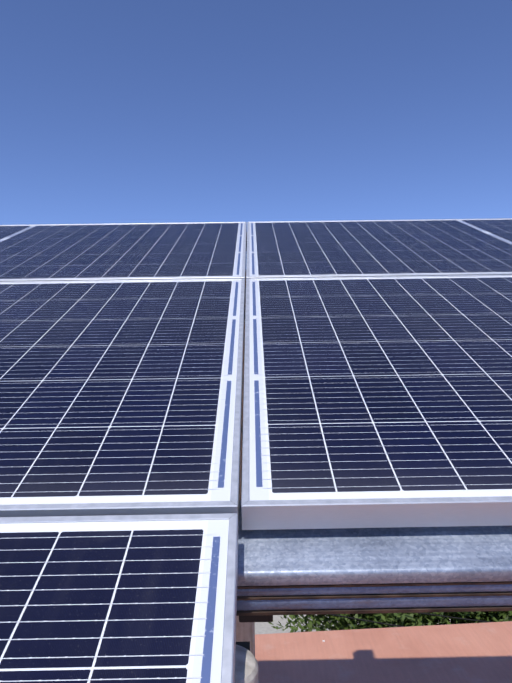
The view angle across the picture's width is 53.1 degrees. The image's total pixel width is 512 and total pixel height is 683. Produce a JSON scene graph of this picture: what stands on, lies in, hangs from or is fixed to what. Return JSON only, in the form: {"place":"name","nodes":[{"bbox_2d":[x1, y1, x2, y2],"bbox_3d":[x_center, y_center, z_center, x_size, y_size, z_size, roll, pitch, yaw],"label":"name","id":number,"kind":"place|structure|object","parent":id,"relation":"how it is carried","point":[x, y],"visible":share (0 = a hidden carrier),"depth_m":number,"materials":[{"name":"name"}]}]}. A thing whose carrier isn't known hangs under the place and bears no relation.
{"place":"outdoors","nodes":[
{"label":"outdoors","id":0,"kind":"place"},
{"bbox_2d":[235,274,258,682],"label":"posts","id":1,"kind":"object","parent":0,"point":[246,668],"visible":0.1,"depth_m":0.53,"materials":[{"name":"metal"}]},
{"bbox_2d":[236,641,249,650],"bbox_3d":[-0.037,0.393,0.594,0.060,0.040,0.090,-1,-3,0],"label":"post bracket","id":2,"kind":"object","parent":1,"relation":"attached to","point":[246,645],"visible":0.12,"depth_m":0.63,"materials":[{"name":"black metal"}]},
{"bbox_2d":[0,218,511,682],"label":"solar array","id":3,"kind":"object","parent":1,"relation":"on","point":[140,542],"visible":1,"depth_m":0.78,"materials":[{"name":"glass"}]},
{"bbox_2d":[0,0,511,224],"label":"sky","id":4,"kind":"structure","parent":0,"point":[112,111],"materials":[{"name":"blue"}]},
{"bbox_2d":[255,614,450,633],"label":"ground","id":5,"kind":"structure","parent":0,"point":[263,628],"depth_m":19.35,"materials":[{"name":"concrete"}]},
{"bbox_2d":[255,621,511,682],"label":"roof slab","id":6,"kind":"structure","parent":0,"point":[468,653],"depth_m":4.45,"materials":[{"name":"concrete"}]},
{"label":"ground","id":7,"kind":"structure","parent":0,"visible":0},
{"bbox_2d":[268,611,511,632],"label":"tree","id":8,"kind":"object","parent":7,"relation":"on","point":[403,619],"visible":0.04,"depth_m":9.01,"materials":[{"name":"green plant"}]},
{"bbox_2d":[489,611,511,621],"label":"leaf","id":9,"kind":"object","parent":7,"relation":"on","point":[495,619],"depth_m":8.01,"materials":[{"name":"green plant"}]},
{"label":"utility poles","id":10,"kind":"object","parent":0,"visible":0},
{"bbox_2d":[328,613,489,626],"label":"overhead cables","id":11,"kind":"object","parent":10,"relation":"on","point":[405,626],"visible":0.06,"depth_m":7.85,"materials":[{"name":"black plastic"}]}
]}

